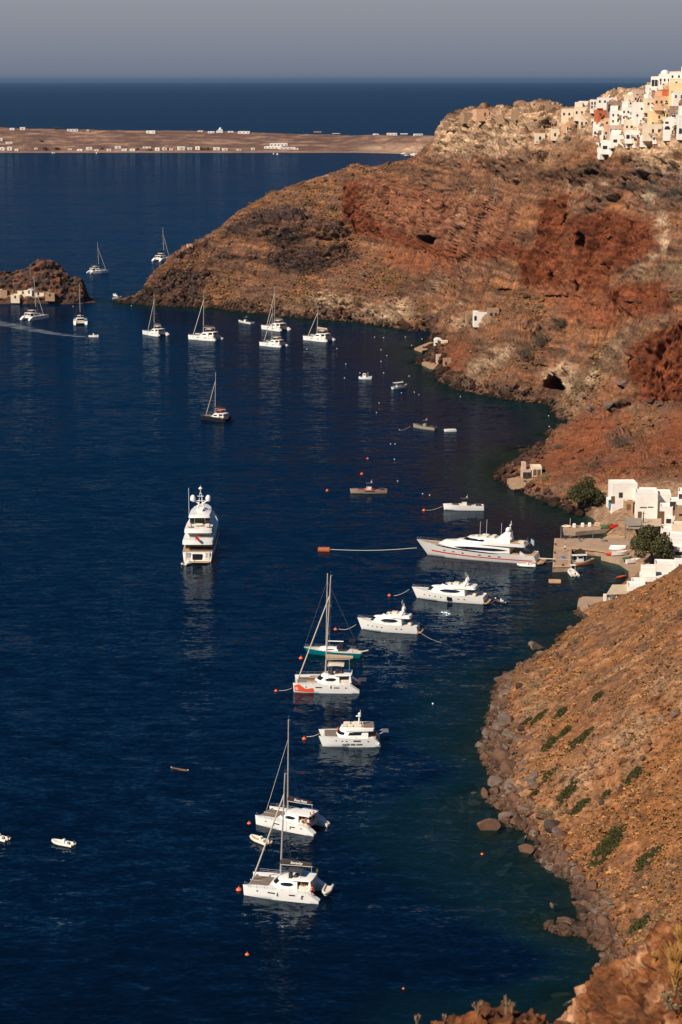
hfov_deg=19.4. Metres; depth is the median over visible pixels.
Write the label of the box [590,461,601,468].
shrub
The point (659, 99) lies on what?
house
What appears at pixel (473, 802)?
boulder
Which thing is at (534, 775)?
boulder
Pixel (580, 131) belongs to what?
house
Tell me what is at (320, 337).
sailing catamaran
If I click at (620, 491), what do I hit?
house
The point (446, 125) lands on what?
ruined wall
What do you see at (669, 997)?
sage plant
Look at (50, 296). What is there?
building
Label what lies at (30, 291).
chapel
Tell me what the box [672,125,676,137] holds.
palm tree
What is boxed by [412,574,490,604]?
motor yacht
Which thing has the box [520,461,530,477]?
house
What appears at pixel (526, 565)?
tender
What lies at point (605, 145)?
house
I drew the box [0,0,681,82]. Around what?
sky
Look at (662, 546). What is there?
tree
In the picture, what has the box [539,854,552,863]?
boulder
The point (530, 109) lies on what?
ruined wall
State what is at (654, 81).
house
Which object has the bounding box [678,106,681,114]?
house
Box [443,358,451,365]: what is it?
house
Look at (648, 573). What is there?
house
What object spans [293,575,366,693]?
sailing catamaran
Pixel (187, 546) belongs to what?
aft door
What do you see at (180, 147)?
house
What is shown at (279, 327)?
sailing catamaran
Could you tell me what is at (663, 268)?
shrub
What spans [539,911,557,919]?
boulder
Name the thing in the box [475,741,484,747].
boulder
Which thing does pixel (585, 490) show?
tree
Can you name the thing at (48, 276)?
rocky islet
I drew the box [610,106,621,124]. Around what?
house
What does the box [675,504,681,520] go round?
house
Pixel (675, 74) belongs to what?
house
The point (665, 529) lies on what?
house
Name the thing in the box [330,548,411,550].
mooring line
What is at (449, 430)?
rowing boat
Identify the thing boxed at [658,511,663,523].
door
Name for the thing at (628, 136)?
house
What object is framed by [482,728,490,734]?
boulder
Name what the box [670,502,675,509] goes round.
window
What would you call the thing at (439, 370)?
cliff scree
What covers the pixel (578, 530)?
mole
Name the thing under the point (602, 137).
house
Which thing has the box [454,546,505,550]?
saloon window
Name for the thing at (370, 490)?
motorboat
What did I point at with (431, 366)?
stone terrace
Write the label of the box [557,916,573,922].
boulder
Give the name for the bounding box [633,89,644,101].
house
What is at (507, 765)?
boulder
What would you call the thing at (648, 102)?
house
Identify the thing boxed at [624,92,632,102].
house
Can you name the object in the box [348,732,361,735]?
cabin window
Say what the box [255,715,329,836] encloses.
sailing catamaran
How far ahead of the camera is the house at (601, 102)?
776.99 m
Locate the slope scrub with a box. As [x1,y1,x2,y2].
[121,84,681,503]
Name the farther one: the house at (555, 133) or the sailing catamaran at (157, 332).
the sailing catamaran at (157, 332)
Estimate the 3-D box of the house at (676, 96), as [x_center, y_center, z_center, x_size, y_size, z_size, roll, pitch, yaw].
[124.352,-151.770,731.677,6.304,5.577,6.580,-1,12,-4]
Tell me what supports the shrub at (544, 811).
on the caldera slope
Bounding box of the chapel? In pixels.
[26,288,34,295]
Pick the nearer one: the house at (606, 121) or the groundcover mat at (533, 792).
the groundcover mat at (533, 792)
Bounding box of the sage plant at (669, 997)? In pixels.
[659,982,681,1010]
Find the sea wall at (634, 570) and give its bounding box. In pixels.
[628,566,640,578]
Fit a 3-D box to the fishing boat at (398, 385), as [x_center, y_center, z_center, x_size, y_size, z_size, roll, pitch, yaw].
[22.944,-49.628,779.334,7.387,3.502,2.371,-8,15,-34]
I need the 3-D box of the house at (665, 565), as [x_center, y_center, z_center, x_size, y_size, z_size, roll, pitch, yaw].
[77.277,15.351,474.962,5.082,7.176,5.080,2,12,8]
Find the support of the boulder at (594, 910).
on the caldera slope
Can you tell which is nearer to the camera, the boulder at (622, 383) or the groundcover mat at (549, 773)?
the groundcover mat at (549, 773)
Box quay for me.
[552,537,630,571]
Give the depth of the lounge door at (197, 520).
505.01 m
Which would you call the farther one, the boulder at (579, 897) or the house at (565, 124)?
the house at (565, 124)
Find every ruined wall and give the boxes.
[443,121,452,130]
[496,115,504,123]
[511,109,521,119]
[528,107,534,112]
[545,104,557,112]
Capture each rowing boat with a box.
[444,429,456,431]
[600,524,611,528]
[609,524,617,528]
[609,545,625,549]
[611,550,627,555]
[622,556,631,561]
[625,558,639,563]
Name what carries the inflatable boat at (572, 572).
on the sea
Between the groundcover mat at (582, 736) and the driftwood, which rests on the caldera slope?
the groundcover mat at (582, 736)
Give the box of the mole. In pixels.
[563,524,608,535]
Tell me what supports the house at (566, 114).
on the caldera slope
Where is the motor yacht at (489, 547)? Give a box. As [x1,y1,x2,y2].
[417,521,564,564]
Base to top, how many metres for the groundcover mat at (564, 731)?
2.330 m
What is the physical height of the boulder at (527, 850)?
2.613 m
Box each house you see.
[67,129,77,131]
[177,146,184,149]
[238,131,249,133]
[264,146,282,148]
[270,143,287,145]
[278,147,295,148]
[434,337,441,345]
[436,354,440,363]
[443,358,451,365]
[460,113,472,123]
[465,311,472,324]
[473,109,490,120]
[473,311,486,326]
[487,308,498,323]
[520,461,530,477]
[530,464,541,477]
[534,133,544,143]
[551,121,555,128]
[551,128,559,140]
[561,109,573,122]
[561,121,572,132]
[574,102,586,120]
[577,125,585,133]
[578,101,587,106]
[579,116,587,129]
[590,100,596,113]
[593,122,600,135]
[594,110,606,123]
[597,98,616,107]
[597,148,603,159]
[600,135,606,142]
[601,140,609,154]
[604,118,609,131]
[606,102,621,117]
[607,125,623,140]
[608,479,637,513]
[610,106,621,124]
[610,130,624,147]
[621,102,631,124]
[623,120,632,136]
[623,500,632,513]
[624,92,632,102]
[625,128,640,143]
[627,581,644,590]
[631,102,644,126]
[631,577,638,580]
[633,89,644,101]
[634,487,657,518]
[639,564,668,584]
[640,135,645,146]
[642,121,662,140]
[643,98,653,112]
[645,85,651,97]
[647,111,661,123]
[650,76,658,94]
[654,91,668,110]
[654,559,674,571]
[657,489,670,517]
[658,70,668,89]
[658,503,672,525]
[660,526,671,535]
[661,89,668,95]
[663,113,668,121]
[663,117,675,140]
[668,83,681,106]
[668,531,681,554]
[669,67,681,82]
[669,106,678,116]
[669,497,681,514]
[670,79,681,82]
[671,536,681,559]
[672,91,681,105]
[672,521,681,531]
[674,558,681,568]
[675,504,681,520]
[676,115,681,139]
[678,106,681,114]
[678,487,681,498]
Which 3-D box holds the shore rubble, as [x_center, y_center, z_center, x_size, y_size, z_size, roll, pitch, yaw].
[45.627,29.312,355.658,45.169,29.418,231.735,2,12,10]
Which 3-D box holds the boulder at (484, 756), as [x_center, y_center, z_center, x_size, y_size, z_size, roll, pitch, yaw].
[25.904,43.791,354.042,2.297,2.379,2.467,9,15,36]
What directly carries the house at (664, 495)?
on the caldera slope
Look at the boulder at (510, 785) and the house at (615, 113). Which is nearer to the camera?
the boulder at (510, 785)
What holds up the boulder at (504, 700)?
on the caldera slope
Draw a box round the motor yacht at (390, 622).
[357,600,423,633]
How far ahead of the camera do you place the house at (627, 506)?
537.55 m
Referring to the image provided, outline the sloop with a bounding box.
[304,573,367,657]
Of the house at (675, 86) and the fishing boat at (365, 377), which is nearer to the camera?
the house at (675, 86)
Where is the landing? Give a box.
[577,596,615,610]
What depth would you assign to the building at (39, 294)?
1073.83 m
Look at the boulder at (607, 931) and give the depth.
278.00 m
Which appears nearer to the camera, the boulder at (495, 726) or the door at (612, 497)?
the boulder at (495, 726)
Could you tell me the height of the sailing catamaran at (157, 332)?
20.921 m
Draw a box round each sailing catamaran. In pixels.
[20,282,48,320]
[73,284,87,324]
[86,241,108,273]
[142,293,168,336]
[152,233,168,261]
[188,300,223,340]
[201,372,233,422]
[243,773,327,903]
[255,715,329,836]
[259,304,287,347]
[261,288,290,331]
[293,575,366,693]
[303,310,335,341]
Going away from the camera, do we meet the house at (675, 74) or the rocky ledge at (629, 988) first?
the rocky ledge at (629, 988)
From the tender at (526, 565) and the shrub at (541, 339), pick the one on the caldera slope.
the shrub at (541, 339)
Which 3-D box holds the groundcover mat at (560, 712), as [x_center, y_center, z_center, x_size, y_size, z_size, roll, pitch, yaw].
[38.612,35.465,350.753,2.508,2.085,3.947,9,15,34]
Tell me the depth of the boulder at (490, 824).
320.32 m
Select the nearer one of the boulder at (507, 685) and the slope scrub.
the boulder at (507, 685)
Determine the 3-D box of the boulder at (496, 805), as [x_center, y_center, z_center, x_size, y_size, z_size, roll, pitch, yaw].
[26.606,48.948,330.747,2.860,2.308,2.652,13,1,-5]
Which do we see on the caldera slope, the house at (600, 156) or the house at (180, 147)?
the house at (600, 156)
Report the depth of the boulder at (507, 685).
388.26 m
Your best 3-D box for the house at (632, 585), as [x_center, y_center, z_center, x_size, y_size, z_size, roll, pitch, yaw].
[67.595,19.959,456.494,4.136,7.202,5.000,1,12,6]
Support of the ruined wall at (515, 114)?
on the caldera slope
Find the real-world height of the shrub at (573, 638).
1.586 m
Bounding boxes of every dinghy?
[0,834,10,842]
[51,839,76,847]
[322,884,333,895]
[495,598,507,603]
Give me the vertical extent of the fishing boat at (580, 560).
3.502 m
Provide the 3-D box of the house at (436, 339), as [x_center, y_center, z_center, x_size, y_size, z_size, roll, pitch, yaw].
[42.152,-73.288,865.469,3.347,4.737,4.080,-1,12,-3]
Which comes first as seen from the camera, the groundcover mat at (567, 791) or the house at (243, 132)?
the groundcover mat at (567, 791)
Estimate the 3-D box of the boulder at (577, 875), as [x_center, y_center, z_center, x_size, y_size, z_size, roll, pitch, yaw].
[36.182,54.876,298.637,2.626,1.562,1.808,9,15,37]
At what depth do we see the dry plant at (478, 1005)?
13.68 m
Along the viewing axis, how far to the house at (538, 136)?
822.27 m
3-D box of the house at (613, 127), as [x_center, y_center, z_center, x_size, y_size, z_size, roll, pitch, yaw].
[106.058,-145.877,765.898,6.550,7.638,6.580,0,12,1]
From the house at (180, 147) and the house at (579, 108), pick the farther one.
the house at (180, 147)
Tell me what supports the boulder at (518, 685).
on the caldera slope
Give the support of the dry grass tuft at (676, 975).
on the rocky ledge at (629, 988)
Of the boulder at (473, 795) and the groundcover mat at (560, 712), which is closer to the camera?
the boulder at (473, 795)
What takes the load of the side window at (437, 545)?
in the motor yacht at (489, 547)
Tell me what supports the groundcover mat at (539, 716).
on the caldera slope
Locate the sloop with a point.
(339, 649)
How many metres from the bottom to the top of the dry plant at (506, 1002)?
0.172 m
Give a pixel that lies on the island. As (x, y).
(64, 141)
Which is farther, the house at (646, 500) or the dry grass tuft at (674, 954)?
the house at (646, 500)
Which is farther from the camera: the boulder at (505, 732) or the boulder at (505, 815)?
the boulder at (505, 732)
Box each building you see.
[0,290,7,297]
[11,294,21,302]
[17,290,25,297]
[33,292,43,296]
[45,293,55,300]
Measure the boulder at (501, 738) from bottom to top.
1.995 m
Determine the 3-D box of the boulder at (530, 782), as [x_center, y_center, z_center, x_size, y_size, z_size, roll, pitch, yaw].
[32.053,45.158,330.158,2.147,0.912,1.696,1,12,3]
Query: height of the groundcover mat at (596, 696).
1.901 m
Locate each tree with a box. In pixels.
[567,476,604,505]
[629,524,674,563]
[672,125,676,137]
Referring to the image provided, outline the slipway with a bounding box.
[604,534,625,537]
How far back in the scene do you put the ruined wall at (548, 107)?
832.83 m
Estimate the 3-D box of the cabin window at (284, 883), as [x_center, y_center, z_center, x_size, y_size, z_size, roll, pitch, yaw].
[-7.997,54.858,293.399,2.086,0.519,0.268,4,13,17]
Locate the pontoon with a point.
(554, 581)
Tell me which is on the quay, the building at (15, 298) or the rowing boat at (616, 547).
the rowing boat at (616, 547)
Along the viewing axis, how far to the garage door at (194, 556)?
498.03 m
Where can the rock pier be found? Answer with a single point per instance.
(419, 348)
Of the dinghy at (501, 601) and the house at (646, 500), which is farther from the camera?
the house at (646, 500)
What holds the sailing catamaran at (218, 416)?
on the sea
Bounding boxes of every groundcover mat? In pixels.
[523,716,531,724]
[528,709,548,727]
[530,790,539,795]
[540,736,556,751]
[541,768,556,784]
[552,706,567,718]
[555,778,579,807]
[556,725,571,740]
[566,797,590,817]
[567,726,594,750]
[587,823,626,869]
[590,691,603,702]
[601,789,611,799]
[622,766,643,785]
[628,912,649,933]
[632,846,660,872]
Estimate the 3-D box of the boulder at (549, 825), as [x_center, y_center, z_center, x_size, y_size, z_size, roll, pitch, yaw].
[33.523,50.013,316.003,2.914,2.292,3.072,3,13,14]
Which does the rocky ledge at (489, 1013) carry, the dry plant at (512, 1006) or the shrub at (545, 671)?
the dry plant at (512, 1006)
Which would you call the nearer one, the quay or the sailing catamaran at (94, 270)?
the quay
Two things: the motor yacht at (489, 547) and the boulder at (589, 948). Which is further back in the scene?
the motor yacht at (489, 547)
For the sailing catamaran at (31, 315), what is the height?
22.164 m
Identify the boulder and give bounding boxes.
[467,791,480,799]
[467,799,480,805]
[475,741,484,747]
[477,818,501,829]
[479,752,489,762]
[481,787,490,798]
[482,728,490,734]
[487,776,501,787]
[492,722,506,729]
[493,748,509,762]
[493,801,506,810]
[497,713,513,722]
[498,689,509,694]
[498,735,506,743]
[498,812,517,821]
[500,696,511,704]
[500,759,516,774]
[501,673,512,680]
[502,729,510,735]
[502,743,509,749]
[503,675,511,680]
[504,683,511,688]
[504,778,514,792]
[504,826,512,831]
[506,733,516,739]
[507,783,514,788]
[508,792,520,802]
[510,814,522,827]
[513,736,523,741]
[515,683,522,688]
[516,721,524,728]
[517,726,524,730]
[517,785,523,791]
[517,835,527,844]
[518,844,536,857]
[520,805,530,809]
[524,771,539,781]
[528,641,542,649]
[528,780,536,786]
[529,783,540,790]
[529,863,540,870]
[530,925,542,931]
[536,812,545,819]
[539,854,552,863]
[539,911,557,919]
[543,820,559,833]
[545,865,552,872]
[550,902,555,909]
[551,992,571,997]
[552,827,559,833]
[554,830,567,841]
[554,851,569,865]
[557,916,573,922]
[562,999,571,1005]
[573,874,585,880]
[574,894,582,900]
[584,405,594,412]
[586,881,596,890]
[586,945,592,951]
[591,907,603,915]
[596,914,610,925]
[600,898,614,904]
[603,402,613,408]
[605,927,611,935]
[617,380,627,386]
[670,711,680,717]
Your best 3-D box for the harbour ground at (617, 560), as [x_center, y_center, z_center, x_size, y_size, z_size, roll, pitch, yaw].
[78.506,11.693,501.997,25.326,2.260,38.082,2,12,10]
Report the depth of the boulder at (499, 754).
347.12 m
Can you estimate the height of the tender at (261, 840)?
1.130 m
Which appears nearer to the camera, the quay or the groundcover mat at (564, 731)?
the groundcover mat at (564, 731)
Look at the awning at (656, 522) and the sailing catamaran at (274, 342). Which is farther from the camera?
the sailing catamaran at (274, 342)
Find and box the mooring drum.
[318,546,329,551]
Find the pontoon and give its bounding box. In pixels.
[549,579,560,583]
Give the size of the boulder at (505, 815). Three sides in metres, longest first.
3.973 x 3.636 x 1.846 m
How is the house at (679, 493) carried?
on the caldera slope
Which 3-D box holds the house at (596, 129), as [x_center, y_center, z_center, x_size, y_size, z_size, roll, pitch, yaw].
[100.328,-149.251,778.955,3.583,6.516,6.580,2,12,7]
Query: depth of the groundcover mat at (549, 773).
329.32 m
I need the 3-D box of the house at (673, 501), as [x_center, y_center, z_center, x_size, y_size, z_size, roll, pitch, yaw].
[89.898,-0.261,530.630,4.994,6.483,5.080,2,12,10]
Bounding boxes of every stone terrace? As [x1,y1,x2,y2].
[422,361,437,370]
[507,476,532,489]
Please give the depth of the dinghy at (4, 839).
315.97 m
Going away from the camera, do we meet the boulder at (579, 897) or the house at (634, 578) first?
the boulder at (579, 897)
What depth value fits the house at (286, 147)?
3379.95 m
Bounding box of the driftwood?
[171,767,188,770]
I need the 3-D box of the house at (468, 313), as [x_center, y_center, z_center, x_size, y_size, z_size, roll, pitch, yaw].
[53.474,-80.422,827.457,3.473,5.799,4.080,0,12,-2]
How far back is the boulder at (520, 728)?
356.57 m
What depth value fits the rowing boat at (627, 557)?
493.59 m
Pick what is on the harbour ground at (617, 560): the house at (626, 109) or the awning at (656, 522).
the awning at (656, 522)
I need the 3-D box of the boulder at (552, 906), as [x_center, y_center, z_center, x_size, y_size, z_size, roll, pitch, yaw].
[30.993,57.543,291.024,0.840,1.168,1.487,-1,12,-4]
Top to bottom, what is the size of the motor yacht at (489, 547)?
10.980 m
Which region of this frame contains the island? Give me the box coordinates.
[0,127,433,153]
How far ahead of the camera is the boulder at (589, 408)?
680.34 m
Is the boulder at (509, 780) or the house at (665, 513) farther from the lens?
the house at (665, 513)
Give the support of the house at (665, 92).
on the caldera slope
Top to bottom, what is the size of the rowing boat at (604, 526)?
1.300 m
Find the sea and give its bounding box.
[0,83,646,1023]
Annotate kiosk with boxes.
[606,497,610,507]
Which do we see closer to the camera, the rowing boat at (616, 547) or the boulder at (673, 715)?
the boulder at (673, 715)
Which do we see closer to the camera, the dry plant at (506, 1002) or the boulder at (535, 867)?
the dry plant at (506, 1002)
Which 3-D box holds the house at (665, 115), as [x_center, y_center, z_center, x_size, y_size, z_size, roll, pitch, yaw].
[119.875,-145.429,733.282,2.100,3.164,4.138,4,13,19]
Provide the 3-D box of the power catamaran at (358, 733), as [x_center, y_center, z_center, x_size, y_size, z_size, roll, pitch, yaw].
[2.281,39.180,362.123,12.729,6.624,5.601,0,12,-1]
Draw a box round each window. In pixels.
[280,882,292,885]
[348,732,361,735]
[381,619,397,622]
[437,545,494,553]
[440,589,459,592]
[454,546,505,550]
[469,538,484,541]
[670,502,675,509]
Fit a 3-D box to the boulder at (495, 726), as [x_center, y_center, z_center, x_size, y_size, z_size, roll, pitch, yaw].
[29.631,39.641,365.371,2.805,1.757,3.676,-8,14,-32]
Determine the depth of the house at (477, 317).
801.07 m
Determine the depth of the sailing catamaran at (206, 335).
924.17 m
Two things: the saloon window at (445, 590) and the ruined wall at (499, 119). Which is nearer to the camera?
the saloon window at (445, 590)
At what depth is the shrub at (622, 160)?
745.91 m
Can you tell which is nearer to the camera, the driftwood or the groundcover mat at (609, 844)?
the groundcover mat at (609, 844)
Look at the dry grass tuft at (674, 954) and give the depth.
16.55 m
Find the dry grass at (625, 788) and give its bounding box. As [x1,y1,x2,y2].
[503,566,681,954]
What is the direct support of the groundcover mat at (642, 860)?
on the caldera slope
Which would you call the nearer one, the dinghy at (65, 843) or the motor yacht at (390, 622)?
the dinghy at (65, 843)
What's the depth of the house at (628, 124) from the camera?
750.75 m
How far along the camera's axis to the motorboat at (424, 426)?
688.02 m
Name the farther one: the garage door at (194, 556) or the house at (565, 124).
the house at (565, 124)
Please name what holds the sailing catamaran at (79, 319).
on the sea
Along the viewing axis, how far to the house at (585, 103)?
795.01 m
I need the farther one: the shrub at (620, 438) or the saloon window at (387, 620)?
the shrub at (620, 438)
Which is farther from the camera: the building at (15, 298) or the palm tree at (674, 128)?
the building at (15, 298)
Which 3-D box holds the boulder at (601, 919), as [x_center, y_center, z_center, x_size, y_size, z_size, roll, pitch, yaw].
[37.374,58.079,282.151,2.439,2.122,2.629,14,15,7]
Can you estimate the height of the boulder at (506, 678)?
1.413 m
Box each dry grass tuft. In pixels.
[651,951,659,963]
[661,940,681,970]
[663,961,681,990]
[672,923,681,950]
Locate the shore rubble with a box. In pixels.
[474,570,681,1004]
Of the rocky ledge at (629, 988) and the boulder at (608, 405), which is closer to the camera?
the rocky ledge at (629, 988)
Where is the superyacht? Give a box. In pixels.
[183,485,218,562]
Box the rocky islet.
[0,259,95,303]
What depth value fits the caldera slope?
748.99 m
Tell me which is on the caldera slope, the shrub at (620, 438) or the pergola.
the shrub at (620, 438)
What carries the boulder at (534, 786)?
on the caldera slope
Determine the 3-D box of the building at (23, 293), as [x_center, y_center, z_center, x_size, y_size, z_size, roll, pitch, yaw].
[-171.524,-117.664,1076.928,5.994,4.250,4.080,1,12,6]
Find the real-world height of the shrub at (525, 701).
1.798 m
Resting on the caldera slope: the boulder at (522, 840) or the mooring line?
the boulder at (522, 840)
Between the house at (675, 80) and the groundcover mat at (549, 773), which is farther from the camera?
the house at (675, 80)
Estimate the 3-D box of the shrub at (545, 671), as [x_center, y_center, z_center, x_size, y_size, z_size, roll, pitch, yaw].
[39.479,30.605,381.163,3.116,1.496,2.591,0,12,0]
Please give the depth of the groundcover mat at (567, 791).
321.13 m
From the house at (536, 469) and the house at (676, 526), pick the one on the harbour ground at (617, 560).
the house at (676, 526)
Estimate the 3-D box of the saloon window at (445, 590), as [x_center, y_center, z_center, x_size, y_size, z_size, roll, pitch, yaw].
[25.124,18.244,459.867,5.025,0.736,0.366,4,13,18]
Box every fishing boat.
[359,373,371,379]
[391,382,406,388]
[571,552,594,564]
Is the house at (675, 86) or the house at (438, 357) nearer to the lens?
the house at (675, 86)
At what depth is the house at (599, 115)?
775.00 m
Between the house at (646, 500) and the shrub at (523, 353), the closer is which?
the house at (646, 500)
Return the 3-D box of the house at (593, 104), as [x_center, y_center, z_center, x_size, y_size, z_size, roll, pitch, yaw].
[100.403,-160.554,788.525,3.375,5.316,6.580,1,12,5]
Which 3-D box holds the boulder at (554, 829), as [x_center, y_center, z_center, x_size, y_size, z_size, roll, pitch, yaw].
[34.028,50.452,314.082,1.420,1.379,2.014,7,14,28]
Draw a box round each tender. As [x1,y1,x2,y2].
[181,560,194,564]
[250,834,273,845]
[517,562,536,566]
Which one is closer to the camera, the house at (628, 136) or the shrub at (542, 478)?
the shrub at (542, 478)
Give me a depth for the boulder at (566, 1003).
260.53 m
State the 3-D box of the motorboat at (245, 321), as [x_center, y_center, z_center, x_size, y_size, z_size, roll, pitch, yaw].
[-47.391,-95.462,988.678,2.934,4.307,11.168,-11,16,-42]
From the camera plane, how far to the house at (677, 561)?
471.27 m
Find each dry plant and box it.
[472,999,482,1016]
[501,995,509,1014]
[508,1002,514,1013]
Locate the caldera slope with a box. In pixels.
[112,70,681,1020]
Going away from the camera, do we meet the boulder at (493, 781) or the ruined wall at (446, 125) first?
the boulder at (493, 781)
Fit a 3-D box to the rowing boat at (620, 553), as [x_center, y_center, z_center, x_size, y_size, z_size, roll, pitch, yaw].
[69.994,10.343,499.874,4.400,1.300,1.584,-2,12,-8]
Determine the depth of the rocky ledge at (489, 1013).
13.81 m
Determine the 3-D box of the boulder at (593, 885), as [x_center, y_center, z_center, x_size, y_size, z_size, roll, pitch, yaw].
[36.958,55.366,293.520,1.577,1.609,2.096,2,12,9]
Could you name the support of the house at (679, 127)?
on the caldera slope
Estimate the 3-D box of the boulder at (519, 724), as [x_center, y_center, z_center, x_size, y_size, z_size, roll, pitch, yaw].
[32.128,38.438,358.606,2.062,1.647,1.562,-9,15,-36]
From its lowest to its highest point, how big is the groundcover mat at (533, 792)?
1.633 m
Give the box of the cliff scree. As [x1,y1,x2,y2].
[113,82,681,557]
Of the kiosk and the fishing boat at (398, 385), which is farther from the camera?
the fishing boat at (398, 385)
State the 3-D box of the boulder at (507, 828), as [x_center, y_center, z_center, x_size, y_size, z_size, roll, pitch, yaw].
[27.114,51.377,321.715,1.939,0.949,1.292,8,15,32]
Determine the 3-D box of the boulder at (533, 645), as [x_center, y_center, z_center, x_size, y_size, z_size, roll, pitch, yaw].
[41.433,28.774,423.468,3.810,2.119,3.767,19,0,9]
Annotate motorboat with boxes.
[238,317,253,323]
[350,481,387,493]
[413,419,437,430]
[443,495,484,510]
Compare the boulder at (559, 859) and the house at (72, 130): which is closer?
the boulder at (559, 859)
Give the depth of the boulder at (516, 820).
320.98 m
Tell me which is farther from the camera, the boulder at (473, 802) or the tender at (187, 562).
the tender at (187, 562)
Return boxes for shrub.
[514,347,535,356]
[518,698,532,705]
[528,678,541,687]
[532,329,549,347]
[534,472,551,481]
[534,808,552,819]
[540,669,552,673]
[554,318,564,327]
[568,636,579,642]
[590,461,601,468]
[604,436,630,447]
[619,154,627,164]
[655,264,666,270]
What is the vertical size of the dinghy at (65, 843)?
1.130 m
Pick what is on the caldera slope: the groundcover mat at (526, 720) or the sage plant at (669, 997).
the groundcover mat at (526, 720)
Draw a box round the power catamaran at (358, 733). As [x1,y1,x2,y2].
[319,710,388,746]
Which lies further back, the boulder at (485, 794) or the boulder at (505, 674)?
the boulder at (505, 674)
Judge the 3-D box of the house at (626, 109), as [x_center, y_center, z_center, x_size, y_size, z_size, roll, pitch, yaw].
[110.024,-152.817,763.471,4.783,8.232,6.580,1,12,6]
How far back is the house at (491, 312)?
792.63 m
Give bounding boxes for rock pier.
[414,342,433,351]
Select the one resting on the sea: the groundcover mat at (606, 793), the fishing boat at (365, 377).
the fishing boat at (365, 377)
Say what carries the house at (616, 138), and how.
on the caldera slope
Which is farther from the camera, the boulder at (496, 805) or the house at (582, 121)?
the house at (582, 121)
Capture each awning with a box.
[625,518,641,533]
[629,526,641,531]
[642,518,661,527]
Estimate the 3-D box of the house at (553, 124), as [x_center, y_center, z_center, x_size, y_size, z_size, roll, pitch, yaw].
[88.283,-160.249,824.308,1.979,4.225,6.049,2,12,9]
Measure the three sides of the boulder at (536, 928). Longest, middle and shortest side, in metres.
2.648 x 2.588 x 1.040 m
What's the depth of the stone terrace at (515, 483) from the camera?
588.55 m
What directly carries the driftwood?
on the sea
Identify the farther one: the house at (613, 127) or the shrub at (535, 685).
the house at (613, 127)
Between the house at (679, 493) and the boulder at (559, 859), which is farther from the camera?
the house at (679, 493)
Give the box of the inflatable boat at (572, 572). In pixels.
[567,564,579,576]
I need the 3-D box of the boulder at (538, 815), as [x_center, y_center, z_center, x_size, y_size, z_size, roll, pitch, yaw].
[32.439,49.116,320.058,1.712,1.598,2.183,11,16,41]
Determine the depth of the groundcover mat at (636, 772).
314.60 m
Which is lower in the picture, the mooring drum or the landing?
the landing
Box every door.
[186,545,211,548]
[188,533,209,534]
[190,518,209,523]
[192,554,201,559]
[611,496,614,503]
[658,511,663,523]
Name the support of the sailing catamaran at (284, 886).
on the sea
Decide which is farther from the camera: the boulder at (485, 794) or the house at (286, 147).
the house at (286, 147)
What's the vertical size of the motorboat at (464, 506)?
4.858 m
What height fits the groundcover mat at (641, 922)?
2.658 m
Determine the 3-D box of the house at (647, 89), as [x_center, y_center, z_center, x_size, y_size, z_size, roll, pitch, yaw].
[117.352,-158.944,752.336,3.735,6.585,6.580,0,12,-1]
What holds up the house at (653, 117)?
on the caldera slope
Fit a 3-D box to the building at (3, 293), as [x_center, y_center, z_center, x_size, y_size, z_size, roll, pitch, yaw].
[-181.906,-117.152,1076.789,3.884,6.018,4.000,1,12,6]
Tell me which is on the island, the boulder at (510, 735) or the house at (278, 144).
the house at (278, 144)
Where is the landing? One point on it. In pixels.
(583, 601)
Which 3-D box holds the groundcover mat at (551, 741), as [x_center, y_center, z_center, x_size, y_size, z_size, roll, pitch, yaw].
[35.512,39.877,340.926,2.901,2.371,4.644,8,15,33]
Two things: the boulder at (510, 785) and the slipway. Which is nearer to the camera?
the boulder at (510, 785)
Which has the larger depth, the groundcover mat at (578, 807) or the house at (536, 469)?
the house at (536, 469)
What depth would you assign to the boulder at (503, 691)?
385.28 m
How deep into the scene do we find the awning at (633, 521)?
518.09 m
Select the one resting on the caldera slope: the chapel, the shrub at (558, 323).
the shrub at (558, 323)
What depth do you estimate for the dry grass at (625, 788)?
316.50 m
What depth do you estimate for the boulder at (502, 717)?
365.84 m
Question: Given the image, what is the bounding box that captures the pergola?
[603,584,628,600]
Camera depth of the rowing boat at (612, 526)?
528.06 m
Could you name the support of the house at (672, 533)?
on the harbour ground at (617, 560)
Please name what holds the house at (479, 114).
on the caldera slope
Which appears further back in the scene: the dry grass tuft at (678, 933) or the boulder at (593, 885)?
the boulder at (593, 885)
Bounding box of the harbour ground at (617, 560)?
[601,555,636,570]
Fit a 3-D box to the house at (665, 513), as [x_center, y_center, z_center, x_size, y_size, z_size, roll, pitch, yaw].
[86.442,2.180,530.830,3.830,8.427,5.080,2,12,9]
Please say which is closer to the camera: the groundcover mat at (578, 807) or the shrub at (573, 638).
the groundcover mat at (578, 807)
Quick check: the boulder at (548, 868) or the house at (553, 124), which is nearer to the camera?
the boulder at (548, 868)
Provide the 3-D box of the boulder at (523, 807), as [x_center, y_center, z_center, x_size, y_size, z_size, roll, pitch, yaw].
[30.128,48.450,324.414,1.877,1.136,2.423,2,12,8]
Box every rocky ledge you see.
[431,1002,575,1023]
[556,919,681,1023]
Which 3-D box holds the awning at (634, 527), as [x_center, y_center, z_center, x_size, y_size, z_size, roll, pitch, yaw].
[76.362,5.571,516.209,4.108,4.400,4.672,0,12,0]
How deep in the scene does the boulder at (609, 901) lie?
286.51 m

